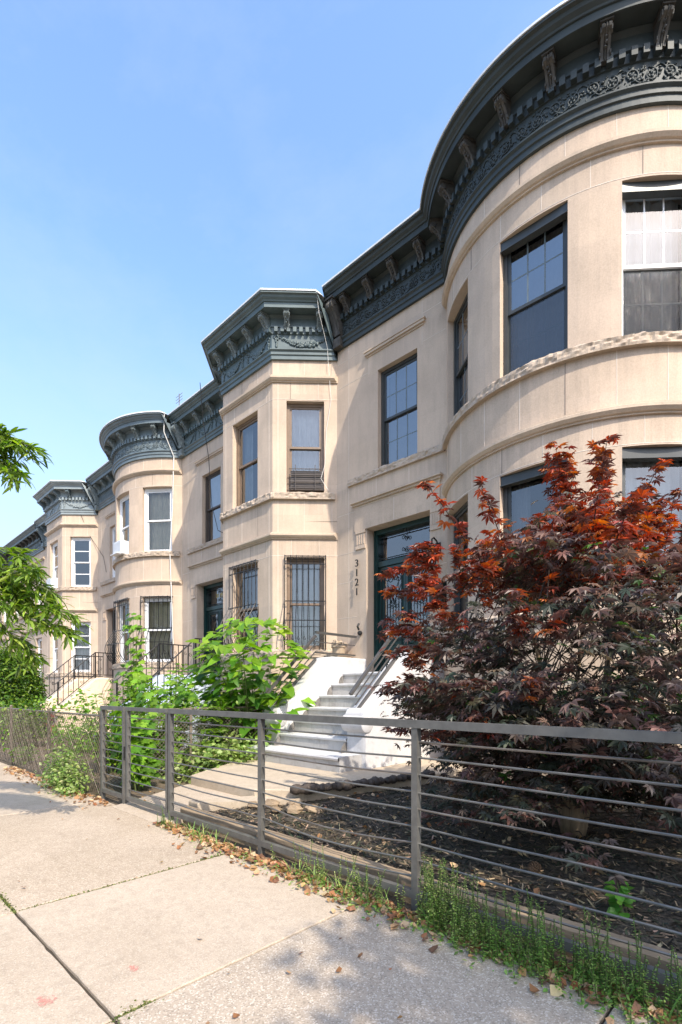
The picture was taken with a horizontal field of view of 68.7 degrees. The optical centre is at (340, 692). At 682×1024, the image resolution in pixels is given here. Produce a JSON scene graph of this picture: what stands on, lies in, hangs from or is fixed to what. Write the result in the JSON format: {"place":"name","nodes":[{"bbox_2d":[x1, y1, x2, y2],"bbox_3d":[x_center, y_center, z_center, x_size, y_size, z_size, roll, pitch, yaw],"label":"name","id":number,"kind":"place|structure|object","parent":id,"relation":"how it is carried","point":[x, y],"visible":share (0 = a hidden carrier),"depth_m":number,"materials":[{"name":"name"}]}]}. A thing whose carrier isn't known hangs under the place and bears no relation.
{"place":"outdoors","nodes":[
{"label":"outdoors","id":0,"kind":"place"},
{"bbox_2d":[0,899,11,916],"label":"sidewalk","id":1,"kind":"structure","parent":0,"point":[3,911],"depth_m":2.98,"materials":[{"name":"concrete"}]},
{"bbox_2d":[0,764,38,783],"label":"sidewalk","id":2,"kind":"structure","parent":0,"point":[6,778],"depth_m":7.68,"materials":[{"name":"concrete"}]},
{"bbox_2d":[0,779,99,815],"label":"sidewalk","id":3,"kind":"structure","parent":0,"point":[17,797],"depth_m":6.09,"materials":[{"name":"concrete"}]},
{"bbox_2d":[0,913,111,1023],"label":"sidewalk","id":4,"kind":"structure","parent":0,"point":[32,970],"depth_m":2.20,"materials":[{"name":"concrete"}]},
{"bbox_2d":[0,800,236,913],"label":"sidewalk","id":5,"kind":"structure","parent":0,"point":[52,854],"depth_m":4.07,"materials":[{"name":"concrete"}]},
{"bbox_2d":[112,784,240,824],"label":"walkway","id":6,"kind":"structure","parent":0,"point":[142,812],"depth_m":5.63,"materials":[{"name":"concrete"}]},
{"bbox_2d":[123,707,168,813],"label":"metal gate","id":7,"kind":"structure","parent":6,"relation":"on","point":[127,753],"depth_m":5.41,"materials":[{"name":"metal"}]},
{"bbox_2d":[17,852,358,1020],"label":"sidewalk","id":8,"kind":"structure","parent":0,"point":[152,928],"depth_m":2.79,"materials":[{"name":"concrete"}]},
{"bbox_2d":[0,0,563,546],"label":"sky","id":9,"kind":"structure","parent":0,"point":[164,164],"materials":[{"name":"blue"}]},
{"bbox_2d":[1,762,659,1023],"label":"sidewalk joint fill","id":10,"kind":"object","parent":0,"point":[73,977],"depth_m":2.33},
{"bbox_2d":[0,853,223,1023],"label":"joint moss","id":11,"kind":"object","parent":10,"relation":"on","point":[119,1015],"visible":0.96,"depth_m":3.06,"materials":[{"name":"green plant"}]},
{"bbox_2d":[0,733,681,1002],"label":"yard soil","id":12,"kind":"structure","parent":0,"point":[146,790],"depth_m":6.50,"materials":[{"name":"soil"}]},
{"bbox_2d":[6,745,38,764],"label":"leafy bush","id":13,"kind":"object","parent":12,"relation":"on","point":[25,754],"visible":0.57,"depth_m":8.97,"materials":[{"name":"green plant"}]},
{"bbox_2d":[0,644,57,746],"bbox_3d":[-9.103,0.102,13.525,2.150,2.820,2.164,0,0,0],"label":"hedge","id":14,"kind":"object","parent":12,"relation":"on","point":[21,686],"visible":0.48,"depth_m":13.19,"materials":[{"name":"green plant"}]},
{"bbox_2d":[0,705,99,795],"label":"chain link fence","id":15,"kind":"object","parent":12,"relation":"on","point":[48,730],"visible":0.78,"depth_m":7.63,"materials":[{"name":"metal"}]},
{"bbox_2d":[0,695,20,750],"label":"fence vine","id":16,"kind":"object","parent":15,"relation":"attached to","point":[2,703],"visible":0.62,"depth_m":9.28,"materials":[{"name":"green plant"}]},
{"bbox_2d":[19,691,120,747],"bbox_3d":[-4.118,0.343,7.370,3.448,0.767,0.386,0,0,43],"label":"fence vine","id":17,"kind":"object","parent":15,"relation":"attached to","point":[69,708],"visible":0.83,"depth_m":7.10,"materials":[{"name":"green plant"}]},
{"bbox_2d":[34,739,98,796],"bbox_3d":[-3.651,1.016,6.584,1.323,0.801,0.686,0,0,43],"label":"weed clump","id":18,"kind":"object","parent":12,"relation":"on","point":[65,779],"visible":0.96,"depth_m":6.48,"materials":[{"name":"green plant"}]},
{"bbox_2d":[34,678,112,733],"bbox_3d":[-8.747,0.468,16.606,2.220,1.865,2.843,0,0,43],"label":"cream stoop","id":19,"kind":"object","parent":12,"relation":"on","point":[98,685],"visible":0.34,"depth_m":16.02,"materials":[{"name":"beige paint"}]},
{"bbox_2d":[44,655,102,698],"bbox_3d":[-9.382,-0.378,17.259,0.036,1.836,2.222,0,0,43],"label":"iron handrail","id":20,"kind":"object","parent":19,"relation":"on","point":[74,661],"visible":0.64,"depth_m":17.34,"materials":[{"name":"metal"}]},
{"bbox_2d":[52,652,114,704],"bbox_3d":[-8.057,-0.378,16.011,0.036,1.836,2.222,0,0,43],"label":"iron handrail","id":21,"kind":"object","parent":19,"relation":"on","point":[94,669],"visible":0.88,"depth_m":15.86,"materials":[{"name":"metal"}]},
{"bbox_2d":[40,715,110,755],"bbox_3d":[-5.600,0.971,10.644,2.528,1.005,1.236,0,0,43],"label":"leafy bush","id":22,"kind":"object","parent":12,"relation":"on","point":[76,727],"visible":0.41,"depth_m":10.49,"materials":[{"name":"green plant"}]},
{"bbox_2d":[67,680,149,773],"bbox_3d":[-3.769,0.556,8.003,1.240,1.492,1.035,0,0,43],"label":"leafy bush","id":23,"kind":"object","parent":12,"relation":"on","point":[83,708],"visible":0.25,"depth_m":7.92,"materials":[{"name":"green plant"}]},
{"bbox_2d":[100,706,126,803],"bbox_3d":[-2.713,0.753,5.945,0.662,1.173,0.050,0,0,43],"label":"rod fence","id":24,"kind":"object","parent":12,"relation":"on","point":[103,790],"visible":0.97,"depth_m":6.00,"materials":[{"name":"metal"}]},
{"bbox_2d":[107,701,162,790],"bbox_3d":[-2.716,0.705,6.587,0.796,1.194,0.846,0,0,43],"label":"maple sapling","id":25,"kind":"object","parent":12,"relation":"on","point":[142,760],"visible":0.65,"depth_m":6.48,"materials":[{"name":"green plant"}]},
{"bbox_2d":[122,613,149,721],"bbox_3d":[-3.549,-0.043,8.648,0.527,2.686,0.422,0,0,26],"label":"climbing vine","id":26,"kind":"object","parent":12,"relation":"on","point":[130,640],"visible":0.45,"depth_m":8.59,"materials":[{"name":"green plant"}]},
{"bbox_2d":[93,673,220,748],"bbox_3d":[-4.276,0.468,12.398,2.220,1.865,2.843,0,0,43],"label":"blue stoop","id":27,"kind":"object","parent":12,"relation":"on","point":[160,680],"visible":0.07,"depth_m":12.05,"materials":[{"name":"paint"}]},
{"bbox_2d":[110,643,191,705],"bbox_3d":[-4.911,-0.378,13.051,0.036,1.836,2.222,0,0,43],"label":"iron handrail","id":28,"kind":"object","parent":27,"relation":"on","point":[158,657],"visible":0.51,"depth_m":13.15,"materials":[{"name":"metal"}]},
{"bbox_2d":[144,638,222,702],"bbox_3d":[-3.585,-0.378,11.803,0.036,1.836,2.222,0,0,43],"label":"iron handrail","id":29,"kind":"object","parent":27,"relation":"on","point":[163,668],"visible":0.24,"depth_m":11.61,"materials":[{"name":"metal"}]},
{"bbox_2d":[115,667,201,776],"bbox_3d":[-2.813,0.448,7.806,1.213,1.708,1.119,0,0,43],"label":"maple sapling","id":30,"kind":"object","parent":12,"relation":"on","point":[184,694],"visible":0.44,"depth_m":7.72,"materials":[{"name":"green plant"}]},
{"bbox_2d":[120,662,208,749],"bbox_3d":[-3.280,0.374,9.512,1.390,1.858,1.628,0,0,33],"label":"leafy bush","id":31,"kind":"object","parent":12,"relation":"on","point":[165,675],"visible":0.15,"depth_m":9.36,"materials":[{"name":"green plant"}]},
{"bbox_2d":[96,706,256,787],"bbox_3d":[-2.286,0.785,7.438,0.047,1.130,2.604,0,0,43],"label":"chain link fence","id":32,"kind":"object","parent":12,"relation":"on","point":[189,730],"visible":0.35,"depth_m":7.40,"materials":[{"name":"metal"}]},
{"bbox_2d":[110,692,255,759],"bbox_3d":[-2.164,0.505,7.616,0.774,1.012,2.579,0,0,43],"label":"fence vine","id":33,"kind":"object","parent":32,"relation":"attached to","point":[198,705],"visible":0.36,"depth_m":7.49,"materials":[{"name":"green plant"}]},
{"bbox_2d":[173,654,231,752],"bbox_3d":[-2.311,0.293,9.001,0.930,2.016,1.522,0,0,15],"label":"fern sapling","id":34,"kind":"object","parent":12,"relation":"on","point":[225,667],"visible":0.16,"depth_m":9.05,"materials":[{"name":"green plant"}]},
{"bbox_2d":[168,696,237,771],"bbox_3d":[-2.259,0.685,7.921,1.196,1.235,0.888,0,0,28],"label":"fern sapling","id":35,"kind":"object","parent":12,"relation":"on","point":[203,730],"visible":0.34,"depth_m":7.80,"materials":[{"name":"green plant"}]},
{"bbox_2d":[158,721,270,783],"bbox_3d":[-1.769,0.961,7.587,1.338,1.039,1.981,0,0,43],"label":"ivy mound","id":36,"kind":"object","parent":12,"relation":"on","point":[225,754],"visible":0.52,"depth_m":7.37,"materials":[{"name":"green plant"}]},
{"bbox_2d":[196,698,240,764],"bbox_3d":[-1.935,0.659,8.831,1.012,1.288,1.327,0,0,28],"label":"leafy bush","id":37,"kind":"object","parent":12,"relation":"on","point":[220,728],"visible":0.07,"depth_m":8.46,"materials":[{"name":"green plant"}]},
{"bbox_2d":[189,796,300,810],"bbox_3d":[-1.015,1.205,5.303,1.165,0.150,0.281,0,0,-10],"label":"walkway border","id":38,"kind":"object","parent":12,"relation":"on","point":[228,803],"visible":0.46,"depth_m":5.16,"materials":[{"name":"stone"}]},
{"bbox_2d":[184,616,315,749],"bbox_3d":[-1.549,-0.008,8.532,2.204,2.630,2.327,0,0,-16],"label":"catalpa sapling","id":39,"kind":"object","parent":12,"relation":"on","point":[257,699],"visible":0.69,"depth_m":8.13,"materials":[{"name":"green plant"}]},
{"bbox_2d":[180,805,353,878],"bbox_3d":[-0.758,1.250,4.280,2.270,0.201,0.102,0,0,43],"label":"edging board","id":40,"kind":"object","parent":12,"relation":"on","point":[272,838],"visible":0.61,"depth_m":4.06,"materials":[{"name":"wood"}]},
{"bbox_2d":[191,756,473,801],"bbox_3d":[-0.074,1.200,7.333,3.355,0.300,3.996,0,0,43],"label":"front pad","id":41,"kind":"object","parent":12,"relation":"on","point":[286,778],"visible":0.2,"depth_m":6.14,"materials":[{"name":"beige concrete"}]},
{"bbox_2d":[290,784,300,794],"bbox_3d":[-0.469,1.030,5.275,0.115,0.125,0.152,0,0,43],"label":"edging stone","id":42,"kind":"object","parent":41,"relation":"on","point":[294,791],"visible":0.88,"depth_m":5.23,"materials":[{"name":"stone"}]},
{"bbox_2d":[303,783,311,794],"bbox_3d":[-0.359,1.030,5.319,0.141,0.133,0.160,0,0,43],"label":"edging stone","id":43,"kind":"object","parent":41,"relation":"on","point":[307,786],"visible":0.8,"depth_m":5.27,"materials":[{"name":"stone"}]},
{"bbox_2d":[310,782,317,793],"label":"edging stone","id":44,"kind":"object","parent":41,"relation":"on","point":[313,787],"visible":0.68,"depth_m":5.30,"materials":[{"name":"stone"}]},
{"bbox_2d":[320,783,326,791],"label":"edging stone","id":45,"kind":"object","parent":41,"relation":"on","point":[323,786],"visible":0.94,"depth_m":5.35,"materials":[{"name":"stone"}]},
{"bbox_2d":[326,783,332,790],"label":"edging stone","id":46,"kind":"object","parent":41,"relation":"on","point":[329,786],"visible":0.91,"depth_m":5.38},
{"bbox_2d":[334,780,344,791],"bbox_3d":[-0.016,1.030,5.492,0.135,0.132,0.150,0,0,43],"label":"edging stone","id":47,"kind":"object","parent":41,"relation":"on","point":[340,787],"visible":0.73,"depth_m":5.44,"materials":[{"name":"stone"}]},
{"bbox_2d":[343,779,352,790],"bbox_3d":[0.067,1.030,5.518,0.128,0.130,0.136,0,0,12],"label":"edging stone","id":48,"kind":"object","parent":41,"relation":"on","point":[347,787],"visible":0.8,"depth_m":5.47,"materials":[{"name":"stone"}]},
{"bbox_2d":[361,778,368,787],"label":"edging stone","id":49,"kind":"object","parent":41,"relation":"on","point":[364,781],"visible":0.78,"depth_m":5.63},
{"bbox_2d":[371,776,380,785],"bbox_3d":[0.397,1.029,5.752,0.139,0.126,0.137,0,0,43],"label":"edging stone","id":50,"kind":"object","parent":41,"relation":"on","point":[377,780],"visible":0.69,"depth_m":5.71,"materials":[{"name":"stone"}]},
{"bbox_2d":[389,775,397,783],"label":"edging stone","id":51,"kind":"object","parent":41,"relation":"on","point":[394,778],"visible":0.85,"depth_m":5.86,"materials":[{"name":"stone"}]},
{"bbox_2d":[322,655,350,657],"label":"ledge pier","id":52,"kind":"structure","parent":12,"relation":"on","point":[336,656],"depth_m":9.62,"materials":[{"name":"stone"}]},
{"bbox_2d":[331,640,346,653],"bbox_3d":[-0.048,-0.878,9.740,0.300,0.315,0.300,0,0,43],"label":"planter","id":53,"kind":"object","parent":52,"relation":"on","point":[336,648],"visible":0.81,"depth_m":9.64,"materials":[{"name":"stone"}]},
{"bbox_2d":[2,766,681,1023],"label":"fallen leaves","id":54,"kind":"object","parent":12,"relation":"on","point":[554,991],"visible":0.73,"depth_m":3.04,"materials":[{"name":"brown plant"}]},
{"bbox_2d":[244,652,443,772],"bbox_3d":[0.196,0.297,8.190,2.220,1.865,2.843,0,0,43],"label":"white stoop","id":55,"kind":"object","parent":12,"relation":"on","point":[326,684],"visible":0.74,"depth_m":7.54,"materials":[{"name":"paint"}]},
{"bbox_2d":[266,631,356,704],"bbox_3d":[-0.466,-0.310,8.902,0.050,1.560,2.194,0,0,43],"label":"stair handrail","id":56,"kind":"object","parent":55,"relation":"on","point":[283,673],"visible":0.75,"depth_m":8.76,"materials":[{"name":"metal"}]},
{"bbox_2d":[349,621,437,707],"bbox_3d":[0.874,-0.310,7.641,0.050,1.560,2.194,0,0,43],"label":"stair handrail","id":57,"kind":"object","parent":55,"relation":"on","point":[366,672],"visible":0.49,"depth_m":7.22,"materials":[{"name":"metal"}]},
{"bbox_2d":[156,805,681,1023],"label":"grass","id":58,"kind":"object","parent":12,"relation":"on","point":[431,914],"visible":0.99,"depth_m":2.38,"materials":[{"name":"green plant"}]},
{"bbox_2d":[168,709,681,990],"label":"rod fence","id":59,"kind":"object","parent":12,"relation":"on","point":[412,892],"visible":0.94,"depth_m":2.94,"materials":[{"name":"metal"}]},
{"bbox_2d":[347,855,681,996],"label":"edging board","id":60,"kind":"object","parent":12,"relation":"on","point":[651,956],"visible":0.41,"depth_m":2.52,"materials":[{"name":"wood"}]},
{"bbox_2d":[362,433,681,885],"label":"japanese maple","id":61,"kind":"object","parent":12,"relation":"on","point":[585,547],"visible":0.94,"depth_m":3.34,"materials":[{"name":"red plant"}]},
{"bbox_2d":[117,904,613,1023],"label":"sidewalk","id":62,"kind":"structure","parent":0,"point":[419,982],"depth_m":2.19,"materials":[{"name":"concrete"}]},
{"bbox_2d":[209,775,681,953],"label":"mulch bed","id":63,"kind":"object","parent":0,"point":[631,867],"visible":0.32,"depth_m":3.72,"materials":[{"name":"wood"}]},
{"bbox_2d":[247,801,257,807],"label":"rubble stone","id":64,"kind":"object","parent":63,"relation":"on","point":[251,806],"visible":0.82,"depth_m":5.11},
{"bbox_2d":[265,799,279,808],"bbox_3d":[-0.722,1.159,5.141,0.180,0.119,0.174,0,0,43],"label":"rubble stone","id":65,"kind":"object","parent":63,"relation":"on","point":[271,802],"visible":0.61,"depth_m":5.10,"materials":[{"name":"stone"}]},
{"bbox_2d":[285,803,302,813],"bbox_3d":[-0.465,1.157,4.932,0.216,0.124,0.180,0,0,43],"label":"rubble stone","id":66,"kind":"object","parent":63,"relation":"on","point":[294,808],"visible":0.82,"depth_m":4.87,"materials":[{"name":"stone"}]},
{"bbox_2d":[304,804,320,812],"bbox_3d":[-0.281,1.158,4.952,0.177,0.101,0.148,0,0,43],"label":"rubble stone","id":67,"kind":"object","parent":63,"relation":"on","point":[311,809],"visible":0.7,"depth_m":4.90,"materials":[{"name":"stone"}]},
{"bbox_2d":[527,861,540,872],"bbox_3d":[1.266,1.155,3.271,0.083,0.087,0.112,0,0,43],"label":"pine cone","id":68,"kind":"object","parent":63,"relation":"on","point":[534,866],"visible":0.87,"depth_m":3.25,"materials":[{"name":"plant"}]},
{"bbox_2d":[604,880,635,917],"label":"seedling","id":69,"kind":"object","parent":63,"relation":"on","point":[615,907],"visible":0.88,"depth_m":2.68,"materials":[{"name":"green plant"}]},
{"bbox_2d":[604,1001,676,1023],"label":"sidewalk","id":70,"kind":"structure","parent":0,"point":[619,1018],"depth_m":1.99,"materials":[{"name":"concrete"}]},
{"label":"ground","id":71,"kind":"structure","parent":0,"visible":0},
{"bbox_2d":[0,560,7,650],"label":"flat front house","id":72,"kind":"structure","parent":71,"relation":"on","point":[3,618],"depth_m":27.73,"materials":[{"name":"stone"}]},
{"bbox_2d":[0,523,44,676],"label":"flat front house","id":73,"kind":"structure","parent":71,"relation":"on","point":[28,537],"depth_m":23.74,"materials":[{"name":"stone"}]},
{"bbox_2d":[38,638,41,676],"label":"window","id":74,"kind":"structure","parent":73,"relation":"in","point":[39,640],"depth_m":23.67,"materials":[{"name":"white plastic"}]},
{"bbox_2d":[0,423,91,679],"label":"street tree","id":75,"kind":"object","parent":71,"relation":"on","point":[16,591],"visible":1,"depth_m":4.03,"materials":[{"name":"green plant"}]},
{"bbox_2d":[32,480,97,696],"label":"angled bay house","id":76,"kind":"structure","parent":71,"relation":"on","point":[64,531],"depth_m":18.52,"materials":[{"name":"stone"}]},
{"bbox_2d":[46,578,57,589],"bbox_3d":[-11.003,-4.110,19.005,0.546,0.400,0.440,0,0,43],"label":"air conditioner","id":77,"kind":"object","parent":76,"relation":"attached to","point":[52,581],"visible":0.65,"depth_m":18.84,"materials":[{"name":"white plastic"}]},
{"bbox_2d":[53,542,57,577],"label":"window","id":78,"kind":"structure","parent":76,"relation":"in","point":[55,545],"depth_m":19.45,"materials":[{"name":"white plastic"}]},
{"bbox_2d":[53,630,57,671],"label":"window","id":79,"kind":"structure","parent":76,"relation":"in","point":[54,642],"depth_m":19.45,"materials":[{"name":"white plastic"}]},
{"bbox_2d":[71,538,90,586],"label":"window","id":80,"kind":"structure","parent":76,"relation":"in","point":[73,564],"depth_m":18.61,"materials":[{"name":"white plastic"}]},
{"bbox_2d":[71,622,90,671],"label":"window","id":81,"kind":"structure","parent":76,"relation":"in","point":[80,649],"depth_m":18.77,"materials":[{"name":"white plastic"}]},
{"bbox_2d":[85,411,222,702],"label":"bow front house","id":82,"kind":"structure","parent":71,"relation":"on","point":[129,482],"depth_m":14.49,"materials":[{"name":"stone"}]},
{"bbox_2d":[112,527,114,577],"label":"window","id":83,"kind":"structure","parent":82,"relation":"in","point":[113,529],"depth_m":17.86,"materials":[{"name":"white plastic"}]},
{"bbox_2d":[110,540,128,556],"bbox_3d":[-6.498,-4.230,14.745,0.520,0.400,0.440,0,0,43],"label":"air conditioner","id":84,"kind":"object","parent":82,"relation":"attached to","point":[120,547],"visible":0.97,"depth_m":14.61,"materials":[{"name":"white plastic"}]},
{"bbox_2d":[120,494,128,540],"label":"window","id":85,"kind":"structure","parent":82,"relation":"in","point":[124,499],"depth_m":15.20,"materials":[{"name":"white plastic"}]},
{"bbox_2d":[120,600,128,662],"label":"window","id":86,"kind":"structure","parent":82,"relation":"in","point":[122,639],"depth_m":15.20,"materials":[{"name":"white plastic"}]},
{"bbox_2d":[145,488,171,550],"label":"window","id":87,"kind":"structure","parent":82,"relation":"in","point":[157,529],"depth_m":14.58,"materials":[{"name":"glass"}]},
{"bbox_2d":[145,597,171,661],"bbox_3d":[-5.245,-1.795,14.501,0.870,1.866,0.236,0,0,5],"label":"window","id":88,"kind":"structure","parent":82,"relation":"in","point":[153,602],"depth_m":14.58,"materials":[{"name":"white plastic"}]},
{"bbox_2d":[163,412,173,643],"bbox_3d":[-4.883,-4.351,14.077,0.125,6.903,0.366,0,0,31],"label":"cable","id":89,"kind":"object","parent":82,"relation":"attached to","point":[171,529],"visible":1,"depth_m":14.18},
{"bbox_2d":[168,288,383,745],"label":"angled bay house","id":90,"kind":"structure","parent":71,"relation":"on","point":[265,406],"depth_m":10.34,"materials":[{"name":"stone"}]},
{"bbox_2d":[200,384,222,532],"bbox_3d":[-3.328,-5.923,12.717,0.893,3.762,0.536,0,0,43],"label":"cable","id":91,"kind":"object","parent":90,"relation":"attached to","point":[208,458],"visible":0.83,"depth_m":13.05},
{"bbox_2d":[205,469,220,542],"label":"window","id":92,"kind":"structure","parent":90,"relation":"in","point":[216,505],"depth_m":13.62,"materials":[{"name":"glass"}]},
{"bbox_2d":[207,609,219,672],"bbox_3d":[-3.493,-1.218,13.706,0.618,2.056,0.125,0,0,43],"label":"door","id":93,"kind":"structure","parent":90,"relation":"in","point":[209,614],"depth_m":13.72,"materials":[{"name":"green paint"}]},
{"bbox_2d":[220,609,222,643],"bbox_3d":[-3.030,-1.218,13.288,0.618,2.056,0.098,0,0,43],"label":"door","id":94,"kind":"structure","parent":90,"relation":"in","point":[221,610],"depth_m":13.44,"materials":[{"name":"green paint"}]},
{"bbox_2d":[236,414,257,506],"bbox_3d":[-1.926,-4.955,10.852,0.896,1.846,0.236,0,0,43],"label":"window","id":95,"kind":"structure","parent":90,"relation":"in","point":[249,461],"depth_m":11.06,"materials":[{"name":"brown glass"}]},
{"bbox_2d":[236,563,257,651],"bbox_3d":[-1.928,-1.795,10.850,0.896,1.866,0.231,0,0,43],"label":"window","id":96,"kind":"structure","parent":90,"relation":"in","point":[254,612],"depth_m":10.99,"materials":[{"name":"black glass"}]},
{"bbox_2d":[287,404,323,492],"bbox_3d":[-0.727,-4.955,10.283,0.756,1.846,0.236,0,0,-2],"label":"window","id":97,"kind":"structure","parent":90,"relation":"in","point":[305,422],"depth_m":10.35,"materials":[{"name":"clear glass"}]},
{"bbox_2d":[287,558,323,649],"bbox_3d":[-0.727,-1.795,10.284,0.756,1.866,0.237,0,0,-2],"label":"window","id":98,"kind":"structure","parent":90,"relation":"in","point":[310,572],"depth_m":10.36,"materials":[{"name":"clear glass"}]},
{"bbox_2d":[316,291,330,488],"bbox_3d":[-0.403,-5.919,9.914,0.168,3.724,0.483,0,0,35],"label":"cable","id":99,"kind":"object","parent":90,"relation":"attached to","point":[330,391],"visible":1,"depth_m":10.04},
{"bbox_2d":[322,0,681,779],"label":"bow front house","id":100,"kind":"structure","parent":71,"relation":"on","point":[504,304],"depth_m":6.53,"materials":[{"name":"stone"}]},
{"bbox_2d":[379,563,405,671],"bbox_3d":[0.978,-1.388,9.498,0.618,2.056,0.126,0,0,43],"label":"door","id":101,"kind":"structure","parent":100,"relation":"in","point":[382,585],"depth_m":9.56,"materials":[{"name":"green paint"}]},
{"bbox_2d":[381,353,416,465],"bbox_3d":[1.155,-5.125,9.216,0.886,1.846,0.237,0,0,43],"label":"window","id":102,"kind":"structure","parent":100,"relation":"in","point":[403,418],"depth_m":9.34,"materials":[{"name":"glass"}]},
{"bbox_2d":[406,561,429,646],"bbox_3d":[1.442,-1.388,9.081,0.618,2.056,0.098,0,0,43],"label":"door","id":103,"kind":"structure","parent":100,"relation":"in","point":[408,579],"depth_m":9.17,"materials":[{"name":"green paint"}]},
{"bbox_2d":[426,537,440,564],"bbox_3d":[1.549,-2.292,8.358,0.210,0.624,0.307,0,0,43],"label":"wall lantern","id":104,"kind":"object","parent":100,"relation":"attached to","point":[434,538],"depth_m":8.33,"materials":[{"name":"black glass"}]},
{"bbox_2d":[429,581,446,602],"bbox_3d":[1.623,-1.675,8.379,0.260,0.350,0.168,0,0,43],"label":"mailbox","id":105,"kind":"object","parent":100,"relation":"attached to","point":[444,583],"visible":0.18,"depth_m":8.31,"materials":[{"name":"black metal"}]},
{"bbox_2d":[454,293,467,414],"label":"window","id":106,"kind":"structure","parent":100,"relation":"in","point":[458,369],"depth_m":8.06,"materials":[{"name":"glass"}]},
{"bbox_2d":[454,501,467,623],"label":"window","id":107,"kind":"structure","parent":100,"relation":"in","point":[464,508],"depth_m":8.07,"materials":[{"name":"black glass"}]},
{"bbox_2d":[503,472,566,613],"bbox_3d":[2.597,-1.965,6.570,0.871,1.866,0.240,0,0,43],"label":"window","id":108,"kind":"structure","parent":100,"relation":"in","point":[521,492],"depth_m":6.77,"materials":[{"name":"black glass"}]},
{"bbox_2d":[503,218,567,375],"bbox_3d":[2.598,-5.125,6.571,0.871,1.846,0.243,0,0,43],"label":"window","id":109,"kind":"structure","parent":100,"relation":"in","point":[536,327],"depth_m":6.60,"materials":[{"name":"glass"}]},
{"bbox_2d":[622,197,681,335],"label":"window","id":110,"kind":"structure","parent":100,"relation":"in","point":[651,269],"depth_m":6.04,"materials":[{"name":"white plastic"}]},
{"bbox_2d":[622,461,681,601],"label":"window","id":111,"kind":"structure","parent":100,"relation":"in","point":[630,470],"depth_m":6.16,"materials":[{"name":"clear glass"}]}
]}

